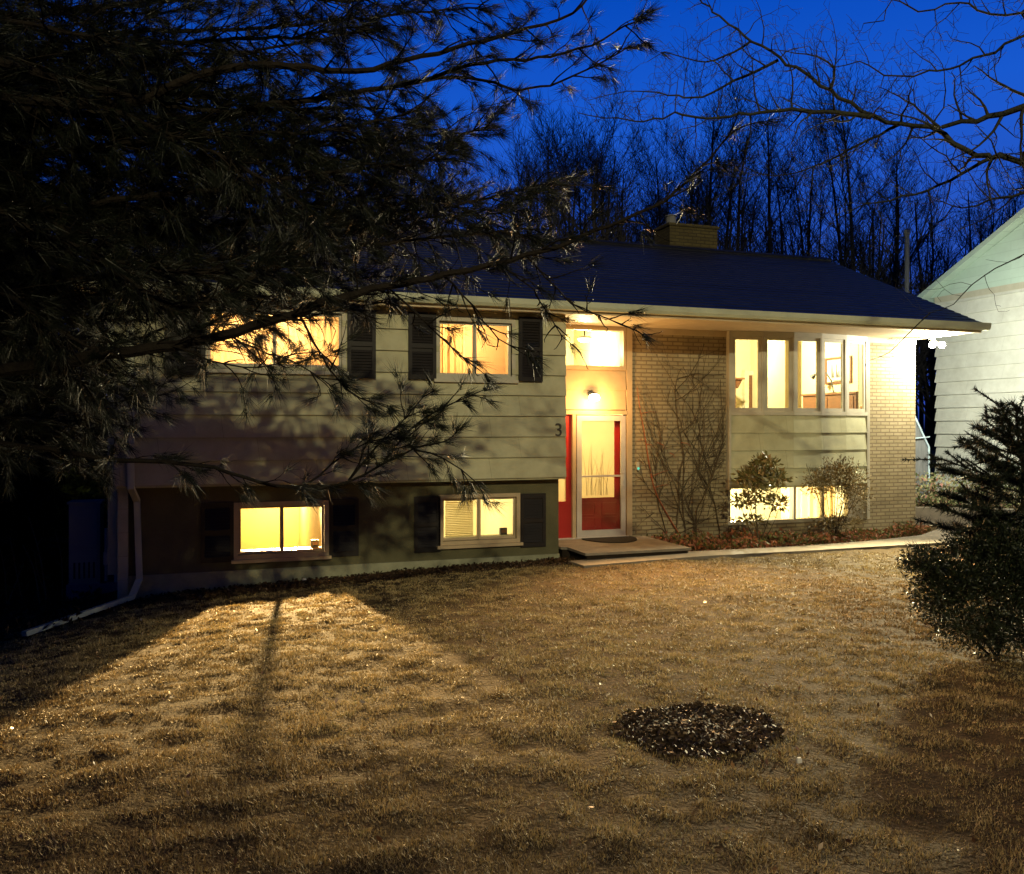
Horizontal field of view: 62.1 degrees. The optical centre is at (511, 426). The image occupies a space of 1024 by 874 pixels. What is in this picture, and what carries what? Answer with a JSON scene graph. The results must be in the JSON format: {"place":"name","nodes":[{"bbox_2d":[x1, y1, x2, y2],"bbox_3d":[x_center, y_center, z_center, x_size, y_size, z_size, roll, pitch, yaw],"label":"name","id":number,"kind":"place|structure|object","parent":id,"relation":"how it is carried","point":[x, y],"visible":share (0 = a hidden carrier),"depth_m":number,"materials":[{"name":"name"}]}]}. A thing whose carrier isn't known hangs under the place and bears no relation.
{"place":"outdoors","nodes":[
{"label":"outdoors","id":0,"kind":"place"},
{"bbox_2d":[0,428,1023,873],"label":"ground","id":1,"kind":"structure","parent":0,"point":[594,754],"depth_m":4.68,"materials":[{"name":"brown plant"}]},
{"bbox_2d":[0,256,107,592],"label":"evergreen tree","id":2,"kind":"object","parent":1,"relation":"on","point":[27,496],"visible":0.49,"depth_m":12.91,"materials":[{"name":"green plant"}]},
{"bbox_2d":[0,138,107,515],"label":"evergreen tree","id":3,"kind":"object","parent":1,"relation":"on","point":[91,461],"depth_m":16.73,"materials":[{"name":"green plant"}]},
{"bbox_2d":[35,143,125,504],"bbox_3d":[-9.321,-1.813,19.556,4.267,9.510,4.442,0,0,8],"label":"evergreen tree","id":4,"kind":"object","parent":1,"relation":"on","point":[96,479],"visible":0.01,"depth_m":18.89,"materials":[{"name":"green plant"}]},
{"bbox_2d":[66,499,116,600],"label":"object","id":5,"kind":"object","parent":1,"relation":"on","point":[88,548],"visible":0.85,"depth_m":11.63,"materials":[{"name":"metal"}]},
{"bbox_2d":[82,555,576,618],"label":"leaf litter","id":6,"kind":"object","parent":1,"relation":"on","point":[340,579],"visible":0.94,"depth_m":11.31,"materials":[{"name":"brown plant"}]},
{"bbox_2d":[0,0,788,517],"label":"pine tree","id":7,"kind":"object","parent":1,"relation":"on","point":[68,88],"visible":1,"depth_m":4.50,"materials":[{"name":"green plant"}]},
{"bbox_2d":[21,203,990,635],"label":"split level house","id":8,"kind":"structure","parent":1,"relation":"on","point":[553,455],"depth_m":13.37,"materials":[{"name":"beige wood"}]},
{"bbox_2d":[211,314,337,364],"bbox_3d":[-3.291,-0.625,11.698,2.074,1.850,0.020,0,0,-19],"label":"curtain","id":9,"kind":"object","parent":8,"relation":"hanging from","point":[224,357],"depth_m":11.79,"materials":[{"name":"beige fabric"}]},
{"bbox_2d":[201,305,348,374],"bbox_3d":[-3.136,-1.143,11.326,1.894,0.885,0.160,0,0,-19],"label":"window","id":10,"kind":"structure","parent":8,"relation":"in","point":[316,372],"depth_m":11.37,"materials":[{"name":"white glass"}]},
{"bbox_2d":[231,500,330,563],"bbox_3d":[-3.126,1.418,11.562,1.307,0.805,0.160,0,0,-19],"label":"window","id":11,"kind":"structure","parent":8,"relation":"in","point":[281,555],"depth_m":11.56,"materials":[{"name":"white glass"}]},
{"bbox_2d":[440,324,464,372],"bbox_3d":[-0.957,-0.675,12.505,0.550,1.750,0.077,0,0,-19],"label":"curtain","id":12,"kind":"object","parent":8,"relation":"hanging from","point":[452,363],"depth_m":12.53,"materials":[{"name":"beige fabric"}]},
{"bbox_2d":[445,500,472,536],"bbox_3d":[-0.781,1.345,12.592,0.466,0.710,0.040,0,0,-19],"label":"window blind","id":13,"kind":"object","parent":8,"relation":"attached to","point":[451,521],"depth_m":12.58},
{"bbox_2d":[433,316,518,382],"bbox_3d":[-0.524,-1.092,12.225,1.257,0.925,0.160,0,0,-19],"label":"window","id":14,"kind":"structure","parent":8,"relation":"in","point":[440,377],"depth_m":12.25,"materials":[{"name":"white glass"}]},
{"bbox_2d":[437,493,522,548],"bbox_3d":[-0.474,1.372,12.475,1.303,0.775,0.160,0,0,-19],"label":"window","id":15,"kind":"structure","parent":8,"relation":"in","point":[514,540],"depth_m":12.50,"materials":[{"name":"white glass"}]},
{"bbox_2d":[566,325,625,369],"bbox_3d":[1.237,-1.295,13.947,1.400,0.710,0.030,0,0,-19],"label":"transom window","id":16,"kind":"structure","parent":8,"relation":"in","point":[623,329],"depth_m":14.02,"materials":[{"name":"white glass"}]},
{"bbox_2d":[576,415,621,529],"bbox_3d":[1.435,0.805,14.155,0.870,1.990,0.057,0,0,-19],"label":"front door","id":17,"kind":"structure","parent":8,"relation":"in","point":[600,439],"depth_m":14.17,"materials":[{"name":"red paint"}]},
{"bbox_2d":[576,416,625,537],"bbox_3d":[1.481,0.815,14.006,0.880,1.990,0.098,0,0,-19],"label":"storm door","id":18,"kind":"structure","parent":8,"relation":"in","point":[622,531],"depth_m":14.01,"materials":[{"name":"metal"}]},
{"bbox_2d":[637,387,689,536],"bbox_3d":[2.574,0.610,14.354,1.021,2.537,0.058,0,0,-19],"label":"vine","id":19,"kind":"object","parent":8,"relation":"attached to","point":[658,473],"visible":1,"depth_m":14.30,"materials":[{"name":"brown plant"}]},
{"bbox_2d":[635,343,726,540],"bbox_3d":[2.897,0.304,14.467,1.763,3.486,0.095,0,0,-19],"label":"climbing vine","id":20,"kind":"object","parent":8,"relation":"attached to","point":[699,463],"visible":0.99,"depth_m":14.54,"materials":[{"name":"brown plant"}]},
{"bbox_2d":[742,371,752,407],"bbox_3d":[5.980,-0.360,20.816,0.747,2.000,0.110,0,0,-19],"label":"interior door","id":21,"kind":"structure","parent":8,"relation":"attached to","point":[747,391],"depth_m":20.69,"materials":[{"name":"paint"}]},
{"bbox_2d":[728,485,862,524],"bbox_3d":[5.125,1.393,15.355,2.910,0.653,0.100,0,0,-19],"label":"basement window","id":22,"kind":"structure","parent":8,"relation":"in","point":[793,519],"depth_m":15.35,"materials":[{"name":"white glass"}]},
{"bbox_2d":[726,331,869,518],"bbox_3d":[5.177,0.021,15.234,3.010,3.358,0.404,0,0,-19],"label":"bow window","id":23,"kind":"structure","parent":8,"relation":"in","point":[762,337],"depth_m":14.98,"materials":[{"name":"white glass"}]},
{"bbox_2d":[781,486,834,518],"bbox_3d":[5.551,1.660,15.929,1.231,1.080,0.069,0,0,-19],"label":"curtain","id":24,"kind":"object","parent":8,"relation":"hanging from","point":[806,505],"visible":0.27,"depth_m":15.91,"materials":[{"name":"beige fabric"}]},
{"bbox_2d":[801,391,857,411],"bbox_3d":[6.696,-0.025,17.535,0.500,1.330,1.660,0,0,-19],"label":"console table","id":25,"kind":"object","parent":8,"relation":"in","point":[832,400],"visible":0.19,"depth_m":17.32,"materials":[{"name":"brown wood"}]},
{"bbox_2d":[825,356,851,384],"bbox_3d":[6.845,-1.180,17.851,0.030,0.560,0.800,0,0,-19],"label":"framed picture","id":26,"kind":"object","parent":8,"relation":"attached to","point":[833,367],"visible":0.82,"depth_m":17.94,"materials":[{"name":"paper"}]},
{"bbox_2d":[465,144,547,233],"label":"bare wood tree","id":27,"kind":"object","parent":1,"relation":"on","point":[508,177],"visible":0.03,"depth_m":31.90,"materials":[{"name":"brown plant"}]},
{"bbox_2d":[0,562,1017,873],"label":"fallen leaves","id":28,"kind":"object","parent":1,"relation":"on","point":[848,840],"visible":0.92,"depth_m":4.82,"materials":[{"name":"brown plant"}]},
{"bbox_2d":[470,117,559,228],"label":"bare wood tree","id":29,"kind":"object","parent":1,"relation":"on","point":[513,165],"visible":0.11,"depth_m":36.44,"materials":[{"name":"brown plant"}]},
{"bbox_2d":[480,121,570,233],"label":"bare wood tree","id":30,"kind":"object","parent":1,"relation":"on","point":[519,164],"visible":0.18,"depth_m":34.51,"materials":[{"name":"brown plant"}]},
{"bbox_2d":[480,154,572,234],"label":"bare wood tree","id":31,"kind":"object","parent":1,"relation":"on","point":[503,223],"visible":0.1,"depth_m":24.09,"materials":[{"name":"brown plant"}]},
{"bbox_2d":[47,141,1017,449],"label":"wood","id":32,"kind":"object","parent":1,"relation":"on","point":[919,413],"visible":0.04,"depth_m":42.39,"materials":[{"name":"brown plant"}]},
{"bbox_2d":[487,104,589,235],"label":"bare wood tree","id":33,"kind":"object","parent":1,"relation":"on","point":[539,168],"visible":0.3,"depth_m":23.76,"materials":[{"name":"brown plant"}]},
{"bbox_2d":[515,141,600,235],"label":"bare wood tree","id":34,"kind":"object","parent":1,"relation":"on","point":[558,177],"visible":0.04,"depth_m":32.45,"materials":[{"name":"brown plant"}]},
{"bbox_2d":[480,87,650,239],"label":"bare wood tree","id":35,"kind":"object","parent":1,"relation":"on","point":[547,160],"visible":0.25,"depth_m":23.55,"materials":[{"name":"brown plant"}]},
{"bbox_2d":[519,132,624,237],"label":"bare wood tree","id":36,"kind":"object","parent":1,"relation":"on","point":[572,176],"visible":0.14,"depth_m":31.32,"materials":[{"name":"brown plant"}]},
{"bbox_2d":[505,75,651,240],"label":"bare wood tree","id":37,"kind":"object","parent":1,"relation":"on","point":[609,207],"visible":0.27,"depth_m":24.45,"materials":[{"name":"brown plant"}]},
{"bbox_2d":[536,111,627,232],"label":"bare wood tree","id":38,"kind":"object","parent":1,"relation":"on","point":[593,174],"visible":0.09,"depth_m":31.75,"materials":[{"name":"brown plant"}]},
{"bbox_2d":[526,88,645,241],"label":"bare wood tree","id":39,"kind":"object","parent":1,"relation":"on","point":[570,139],"visible":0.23,"depth_m":32.95,"materials":[{"name":"brown plant"}]},
{"bbox_2d":[528,93,650,234],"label":"bare wood tree","id":40,"kind":"object","parent":1,"relation":"on","point":[575,165],"visible":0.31,"depth_m":25.65,"materials":[{"name":"brown plant"}]},
{"bbox_2d":[534,82,658,241],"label":"bare wood tree","id":41,"kind":"object","parent":1,"relation":"on","point":[593,205],"visible":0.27,"depth_m":22.75,"materials":[{"name":"brown plant"}]},
{"bbox_2d":[554,103,649,239],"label":"bare wood tree","id":42,"kind":"object","parent":1,"relation":"on","point":[634,187],"visible":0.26,"depth_m":29.31,"materials":[{"name":"brown plant"}]},
{"bbox_2d":[565,131,647,242],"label":"bare wood tree","id":43,"kind":"object","parent":1,"relation":"on","point":[604,193],"visible":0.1,"depth_m":27.07,"materials":[{"name":"brown plant"}]},
{"bbox_2d":[587,202,646,242],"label":"bare wood tree","id":44,"kind":"object","parent":1,"relation":"on","point":[633,230],"visible":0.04,"depth_m":24.85,"materials":[{"name":"brown plant"}]},
{"bbox_2d":[560,99,685,240],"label":"bare wood tree","id":45,"kind":"object","parent":1,"relation":"on","point":[621,188],"visible":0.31,"depth_m":25.59,"materials":[{"name":"brown plant"}]},
{"bbox_2d":[559,536,690,559],"bbox_3d":[1.595,2.013,13.214,1.820,0.375,1.490,0,0,-19],"label":"entry step","id":46,"kind":"object","parent":1,"relation":"on","point":[579,549],"visible":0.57,"depth_m":12.80,"materials":[{"name":"concrete"}]},
{"bbox_2d":[582,536,636,542],"bbox_3d":[1.643,1.816,13.628,0.913,0.016,0.618,0,0,-19],"label":"door mat","id":47,"kind":"object","parent":46,"relation":"on","point":[624,539],"depth_m":13.63,"materials":[{"name":"fabric"}]},
{"bbox_2d":[628,169,674,242],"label":"bare wood tree","id":48,"kind":"object","parent":1,"relation":"on","point":[651,218],"visible":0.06,"depth_m":26.09,"materials":[{"name":"brown plant"}]},
{"bbox_2d":[624,165,681,243],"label":"bare wood tree","id":49,"kind":"object","parent":1,"relation":"on","point":[671,185],"visible":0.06,"depth_m":28.88,"materials":[{"name":"brown plant"}]},
{"bbox_2d":[624,146,697,241],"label":"bare wood tree","id":50,"kind":"object","parent":1,"relation":"on","point":[663,177],"visible":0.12,"depth_m":31.59,"materials":[{"name":"brown plant"}]},
{"bbox_2d":[615,156,714,242],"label":"bare wood tree","id":51,"kind":"object","parent":1,"relation":"on","point":[653,184],"visible":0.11,"depth_m":26.14,"materials":[{"name":"brown plant"}]},
{"bbox_2d":[612,104,732,248],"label":"bare wood tree","id":52,"kind":"object","parent":1,"relation":"on","point":[659,151],"visible":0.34,"depth_m":36.93,"materials":[{"name":"brown plant"}]},
{"bbox_2d":[627,707,758,752],"bbox_3d":[1.082,1.730,4.873,0.906,0.068,0.862,0,0,-19],"label":"mulch mound","id":53,"kind":"object","parent":1,"relation":"on","point":[696,715],"visible":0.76,"depth_m":4.91,"materials":[{"name":"brown wood"}]},
{"bbox_2d":[608,701,791,759],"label":"bark chips","id":54,"kind":"object","parent":53,"relation":"on","point":[764,726],"visible":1,"depth_m":4.80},
{"bbox_2d":[633,100,759,235],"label":"bare wood tree","id":55,"kind":"object","parent":1,"relation":"on","point":[699,184],"visible":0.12,"depth_m":25.94,"materials":[{"name":"brown plant"}]},
{"bbox_2d":[657,146,744,225],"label":"bare wood tree","id":56,"kind":"object","parent":1,"relation":"on","point":[703,199],"visible":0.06,"depth_m":30.29,"materials":[{"name":"brown plant"}]},
{"bbox_2d":[642,136,760,250],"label":"bare wood tree","id":57,"kind":"object","parent":1,"relation":"on","point":[708,223],"visible":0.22,"depth_m":23.73,"materials":[{"name":"brown plant"}]},
{"bbox_2d":[629,128,793,251],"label":"bare wood tree","id":58,"kind":"object","parent":1,"relation":"on","point":[678,164],"visible":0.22,"depth_m":25.86,"materials":[{"name":"brown plant"}]},
{"bbox_2d":[648,66,776,250],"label":"bare wood tree","id":59,"kind":"object","parent":1,"relation":"on","point":[721,206],"visible":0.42,"depth_m":24.39,"materials":[{"name":"brown plant"}]},
{"bbox_2d":[631,56,798,250],"bbox_3d":[6.290,-4.344,25.066,5.114,13.164,5.664,1,0,-10],"label":"bare wood tree","id":60,"kind":"object","parent":1,"relation":"on","point":[743,209],"visible":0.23,"depth_m":24.65,"materials":[{"name":"brown plant"}]},
{"bbox_2d":[656,35,785,249],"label":"bare wood tree","id":61,"kind":"object","parent":1,"relation":"on","point":[714,126],"visible":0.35,"depth_m":26.71,"materials":[{"name":"brown plant"}]},
{"bbox_2d":[680,128,763,247],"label":"bare wood tree","id":62,"kind":"object","parent":1,"relation":"on","point":[709,178],"visible":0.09,"depth_m":33.39,"materials":[{"name":"brown plant"}]},
{"bbox_2d":[683,134,778,251],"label":"bare wood tree","id":63,"kind":"object","parent":1,"relation":"on","point":[730,216],"visible":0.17,"depth_m":24.12,"materials":[{"name":"brown plant"}]},
{"bbox_2d":[670,108,791,250],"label":"bare wood tree","id":64,"kind":"object","parent":1,"relation":"on","point":[745,194],"visible":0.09,"depth_m":30.23,"materials":[{"name":"brown plant"}]},
{"bbox_2d":[731,159,791,252],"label":"bare wood tree","id":65,"kind":"object","parent":1,"relation":"on","point":[754,215],"visible":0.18,"depth_m":29.56,"materials":[{"name":"brown plant"}]},
{"bbox_2d":[729,450,794,542],"bbox_3d":[4.109,1.186,14.103,1.149,1.615,0.635,0,0,4],"label":"rhododendron","id":66,"kind":"object","parent":1,"relation":"on","point":[768,473],"visible":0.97,"depth_m":14.05,"materials":[{"name":"green plant"}]},
{"bbox_2d":[720,141,815,254],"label":"bare wood tree","id":67,"kind":"object","parent":1,"relation":"on","point":[775,218],"visible":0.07,"depth_m":33.08,"materials":[{"name":"brown plant"}]},
{"bbox_2d":[725,180,814,253],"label":"bare wood tree","id":68,"kind":"object","parent":1,"relation":"on","point":[774,226],"visible":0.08,"depth_m":28.46,"materials":[{"name":"brown plant"}]},
{"bbox_2d":[733,170,806,254],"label":"bare wood tree","id":69,"kind":"object","parent":1,"relation":"on","point":[794,217],"visible":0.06,"depth_m":31.20,"materials":[{"name":"brown plant"}]},
{"bbox_2d":[550,0,1023,365],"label":"bare tree","id":70,"kind":"object","parent":1,"relation":"on","point":[934,127],"visible":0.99,"depth_m":5.16,"materials":[{"name":"brown plant"}]},
{"bbox_2d":[713,42,861,265],"bbox_3d":[7.724,-4.437,25.819,5.721,13.313,5.182,0,0,-4],"label":"bare wood tree","id":71,"kind":"object","parent":1,"relation":"on","point":[769,231],"visible":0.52,"depth_m":25.05,"materials":[{"name":"brown plant"}]},
{"bbox_2d":[646,520,931,550],"bbox_3d":[5.106,1.858,14.560,5.715,0.312,1.382,0,0,-19],"label":"ground cover","id":72,"kind":"object","parent":1,"relation":"on","point":[784,538],"visible":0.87,"depth_m":14.23,"materials":[{"name":"brown plant"}]},
{"bbox_2d":[732,135,855,263],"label":"bare wood tree","id":73,"kind":"object","parent":1,"relation":"on","point":[781,245],"visible":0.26,"depth_m":27.01,"materials":[{"name":"brown plant"}]},
{"bbox_2d":[763,177,838,257],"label":"bare wood tree","id":74,"kind":"object","parent":1,"relation":"on","point":[798,223],"visible":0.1,"depth_m":30.55,"materials":[{"name":"brown plant"}]},
{"bbox_2d":[752,98,868,267],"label":"bare wood tree","id":75,"kind":"object","parent":1,"relation":"on","point":[808,215],"visible":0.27,"depth_m":29.04,"materials":[{"name":"brown plant"}]},
{"bbox_2d":[755,128,887,270],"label":"bare wood tree","id":76,"kind":"object","parent":1,"relation":"on","point":[802,187],"visible":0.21,"depth_m":34.28,"materials":[{"name":"brown plant"}]},
{"bbox_2d":[796,453,876,535],"bbox_3d":[5.535,1.214,14.523,1.254,1.558,0.994,0,0,-19],"label":"twiggy shrub","id":77,"kind":"object","parent":1,"relation":"on","point":[845,484],"visible":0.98,"depth_m":14.49,"materials":[{"name":"green plant"}]},
{"bbox_2d":[789,170,888,273],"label":"bare wood tree","id":78,"kind":"object","parent":1,"relation":"on","point":[820,240],"visible":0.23,"depth_m":27.67,"materials":[{"name":"brown plant"}]},
{"bbox_2d":[804,147,927,370],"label":"bare wood tree","id":79,"kind":"object","parent":1,"relation":"on","point":[846,234],"visible":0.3,"depth_m":26.18,"materials":[{"name":"brown plant"}]},
{"bbox_2d":[791,85,951,282],"bbox_3d":[12.021,-4.671,28.639,5.150,13.659,6.556,-3,0,8],"label":"bare wood tree","id":80,"kind":"object","parent":1,"relation":"on","point":[836,203],"visible":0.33,"depth_m":27.95,"materials":[{"name":"brown plant"}]},
{"bbox_2d":[819,146,934,379],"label":"bare wood tree","id":81,"kind":"object","parent":1,"relation":"on","point":[901,283],"visible":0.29,"depth_m":26.18,"materials":[{"name":"brown plant"}]},
{"bbox_2d":[825,159,935,369],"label":"bare wood tree","id":82,"kind":"object","parent":1,"relation":"on","point":[894,191],"visible":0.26,"depth_m":31.00,"materials":[{"name":"brown plant"}]},
{"bbox_2d":[841,163,927,378],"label":"bare wood tree","id":83,"kind":"object","parent":1,"relation":"on","point":[883,223],"visible":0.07,"depth_m":34.44,"materials":[{"name":"brown plant"}]},
{"bbox_2d":[827,85,944,356],"bbox_3d":[15.192,-5.844,33.459,5.902,15.656,7.514,-3,1,-41],"label":"bare wood tree","id":84,"kind":"object","parent":1,"relation":"on","point":[897,159],"visible":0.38,"depth_m":34.62,"materials":[{"name":"brown plant"}]},
{"bbox_2d":[795,42,979,293],"bbox_3d":[11.047,-4.915,26.462,5.580,14.322,6.156,0,0,-8],"label":"bare wood tree","id":85,"kind":"object","parent":1,"relation":"on","point":[852,236],"visible":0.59,"depth_m":26.00,"materials":[{"name":"brown plant"}]},
{"bbox_2d":[845,160,942,366],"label":"bare wood tree","id":86,"kind":"object","parent":1,"relation":"on","point":[896,270],"visible":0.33,"depth_m":26.46,"materials":[{"name":"brown plant"}]},
{"bbox_2d":[904,228,909,292],"bbox_3d":[10.256,-1.680,22.096,0.147,6.959,0.252,0,0,26],"label":"service mast","id":87,"kind":"object","parent":1,"relation":"on","point":[907,256],"visible":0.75,"depth_m":22.11,"materials":[{"name":"grey metal"}]},
{"bbox_2d":[867,165,961,472],"bbox_3d":[13.736,-3.183,27.686,3.972,10.790,5.004,0,0,29],"label":"bare wood tree","id":88,"kind":"object","parent":1,"relation":"on","point":[931,388],"visible":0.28,"depth_m":27.86,"materials":[{"name":"brown plant"}]},
{"bbox_2d":[867,146,975,471],"bbox_3d":[16.028,-4.716,32.821,3.653,13.553,5.117,1,-1,-18],"label":"bare wood tree","id":89,"kind":"object","parent":1,"relation":"on","point":[927,421],"visible":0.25,"depth_m":32.95,"materials":[{"name":"brown plant"}]},
{"bbox_2d":[926,232,984,371],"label":"bare wood tree","id":90,"kind":"object","parent":1,"relation":"on","point":[949,256],"visible":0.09,"depth_m":30.06,"materials":[{"name":"brown plant"}]},
{"bbox_2d":[919,186,996,406],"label":"bare wood tree","id":91,"kind":"object","parent":1,"relation":"on","point":[960,242],"visible":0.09,"depth_m":29.32,"materials":[{"name":"brown plant"}]},
{"bbox_2d":[894,511,1023,662],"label":"evergreen bush","id":92,"kind":"object","parent":1,"relation":"on","point":[979,555],"visible":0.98,"depth_m":6.41,"materials":[{"name":"green plant"}]},
{"bbox_2d":[901,384,1023,643],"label":"young spruce","id":93,"kind":"object","parent":1,"relation":"on","point":[1006,431],"visible":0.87,"depth_m":6.78,"materials":[{"name":"green plant"}]},
{"bbox_2d":[915,507,1014,527],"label":"retaining wall","id":94,"kind":"structure","parent":1,"relation":"on","point":[928,512],"depth_m":16.95,"materials":[{"name":"stone"}]},
{"bbox_2d":[926,180,1004,340],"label":"bare wood tree","id":95,"kind":"object","parent":1,"relation":"on","point":[977,225],"visible":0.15,"depth_m":27.86,"materials":[{"name":"brown plant"}]},
{"bbox_2d":[917,207,1023,496],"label":"neighbour house","id":96,"kind":"structure","parent":1,"relation":"on","point":[990,363],"depth_m":19.07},
{"bbox_2d":[927,167,1023,377],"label":"bare wood tree","id":97,"kind":"object","parent":1,"relation":"on","point":[992,210],"visible":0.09,"depth_m":33.17,"materials":[{"name":"brown plant"}]},
{"bbox_2d":[949,145,1023,251],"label":"bare wood tree","id":98,"kind":"object","parent":1,"relation":"on","point":[1001,175],"visible":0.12,"depth_m":29.09,"materials":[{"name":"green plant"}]},
{"bbox_2d":[993,183,1023,225],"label":"bare wood tree","id":99,"kind":"object","parent":1,"relation":"on","point":[1010,201],"visible":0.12,"depth_m":28.85,"materials":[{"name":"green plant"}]},
{"bbox_2d":[0,0,1023,427],"label":"sky","id":100,"kind":"structure","parent":0,"point":[899,19],"materials":[{"name":"blue"}]},
{"bbox_2d":[569,524,974,567],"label":"path","id":101,"kind":"structure","parent":0,"point":[933,535],"depth_m":13.04,"materials":[{"name":"concrete"}]},
{"bbox_2d":[915,497,1012,508],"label":"bank","id":102,"kind":"structure","parent":0,"point":[1010,506],"depth_m":17.47,"materials":[{"name":"soil"}]},
{"bbox_2d":[915,416,929,501],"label":"side gate","id":103,"kind":"structure","parent":102,"relation":"on","point":[922,449],"depth_m":18.50,"materials":[{"name":"wood"}]},
{"bbox_2d":[915,471,1017,507],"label":"border plants","id":104,"kind":"object","parent":102,"relation":"on","point":[931,495],"visible":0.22,"depth_m":17.78,"materials":[{"name":"green plant"}]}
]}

